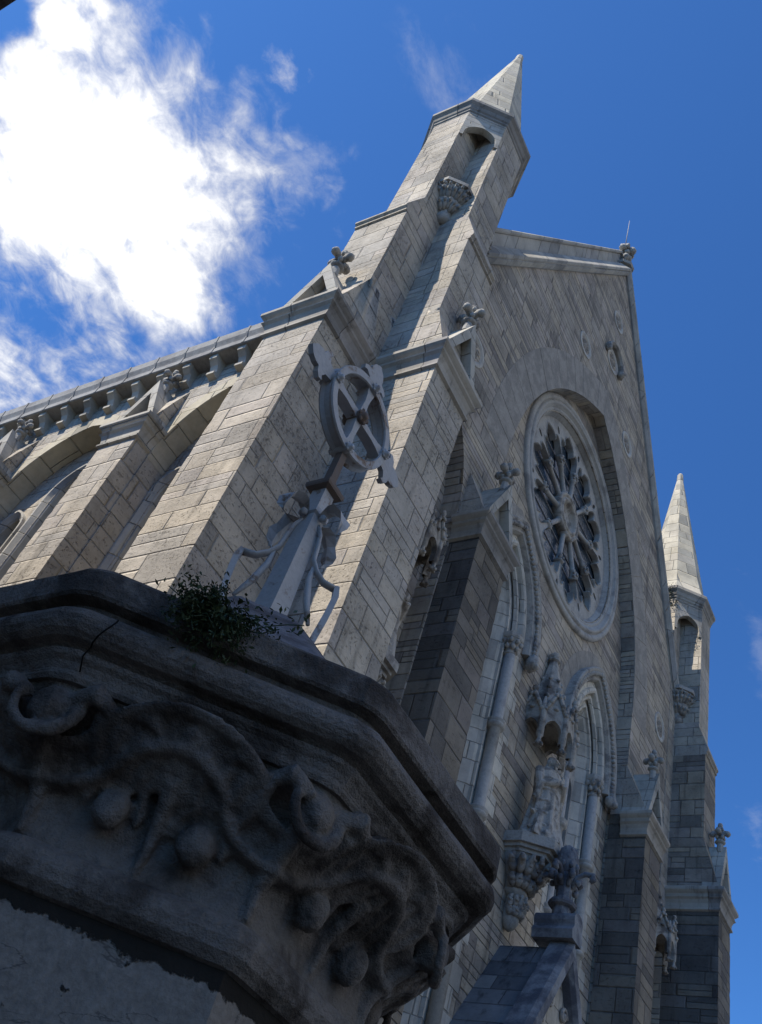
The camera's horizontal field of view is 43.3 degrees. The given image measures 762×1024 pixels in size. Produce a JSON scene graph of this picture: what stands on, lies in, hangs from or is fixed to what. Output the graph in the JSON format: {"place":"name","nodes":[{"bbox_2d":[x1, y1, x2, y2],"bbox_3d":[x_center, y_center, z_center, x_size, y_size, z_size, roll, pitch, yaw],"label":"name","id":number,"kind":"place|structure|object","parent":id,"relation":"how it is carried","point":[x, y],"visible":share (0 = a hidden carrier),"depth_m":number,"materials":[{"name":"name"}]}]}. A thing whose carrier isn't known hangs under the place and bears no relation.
{"place":"outdoors","nodes":[
{"label":"outdoors","id":0,"kind":"place"},
{"bbox_2d":[0,0,15,9],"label":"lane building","id":1,"kind":"structure","parent":0,"point":[4,3],"depth_m":9.31,"materials":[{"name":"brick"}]},
{"bbox_2d":[0,54,738,1023],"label":"gothic church","id":2,"kind":"structure","parent":0,"point":[522,546],"depth_m":18.06,"materials":[{"name":"stone"}]},
{"bbox_2d":[0,510,25,553],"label":"lancet window","id":3,"kind":"structure","parent":2,"relation":"in","point":[6,535],"depth_m":16.24,"materials":[{"name":"stone"}]},
{"bbox_2d":[0,463,87,579],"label":"lancet window","id":4,"kind":"structure","parent":2,"relation":"in","point":[47,511],"depth_m":15.84,"materials":[{"name":"stone"}]},
{"bbox_2d":[97,466,180,571],"bbox_3d":[-4.039,2.321,11.723,0.740,8.534,0.510,-12,-53,29],"label":"lancet window","id":5,"kind":"structure","parent":2,"relation":"in","point":[110,556],"depth_m":13.95,"materials":[{"name":"stone"}]},
{"bbox_2d":[388,593,410,656],"bbox_3d":[0.047,1.558,14.283,0.715,1.803,0.811,7,-46,14],"label":"statue","id":6,"kind":"object","parent":2,"relation":"on","point":[405,605],"visible":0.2,"depth_m":14.27,"materials":[{"name":"stone"}]},
{"bbox_2d":[400,515,541,1023],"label":"lancet window","id":7,"kind":"structure","parent":2,"relation":"in","point":[517,625],"depth_m":18.71,"materials":[{"name":"stone"}]},
{"bbox_2d":[519,757,566,846],"bbox_3d":[3.129,5.601,18.435,0.912,2.095,0.846,26,-45,-5],"label":"statue","id":8,"kind":"object","parent":2,"relation":"on","point":[544,809],"visible":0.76,"depth_m":18.18,"materials":[{"name":"stone"}]},
{"bbox_2d":[524,392,618,641],"bbox_3d":[4.823,0.120,24.699,0.525,6.480,6.480,-12,-53,29],"label":"rose window","id":9,"kind":"structure","parent":2,"relation":"in","point":[566,515],"depth_m":24.95,"materials":[{"name":"stone"}]},
{"bbox_2d":[529,667,617,992],"bbox_3d":[3.487,8.424,19.117,0.937,13.489,3.167,-12,-53,29],"label":"lancet window","id":10,"kind":"structure","parent":2,"relation":"in","point":[595,761],"depth_m":22.21,"materials":[{"name":"stone"}]},
{"bbox_2d":[668,582,677,607],"bbox_3d":[9.020,2.846,30.836,1.217,1.504,0.580,-12,-53,29],"label":"ivy","id":11,"kind":"object","parent":2,"relation":"attached to","point":[672,595],"visible":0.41,"depth_m":30.79,"materials":[{"name":"green plant"}]},
{"bbox_2d":[0,0,761,1023],"label":"sky","id":12,"kind":"structure","parent":0,"point":[174,173],"materials":[{"name":"blue"}]},
{"bbox_3d":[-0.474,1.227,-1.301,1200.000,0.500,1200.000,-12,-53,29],"label":"ground","id":13,"kind":"structure","parent":0,"visible":0},
{"bbox_2d":[0,568,500,1023],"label":"gate pier","id":14,"kind":"structure","parent":13,"relation":"on","point":[289,828],"depth_m":1.35,"materials":[{"name":"stone"}]},
{"bbox_2d":[155,564,309,673],"bbox_3d":[-0.231,0.164,1.389,0.214,0.150,0.178,-12,-53,29],"label":"weed","id":15,"kind":"object","parent":14,"relation":"on","point":[217,609],"visible":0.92,"depth_m":1.39,"materials":[{"name":"green plant"}]},
{"bbox_2d":[219,343,397,642],"bbox_3d":[-0.141,-0.072,2.442,0.220,1.058,0.506,-12,-53,29],"label":"iron cross","id":16,"kind":"object","parent":14,"relation":"on","point":[306,532],"visible":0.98,"depth_m":2.41,"materials":[{"name":"grey paint"}]}
]}

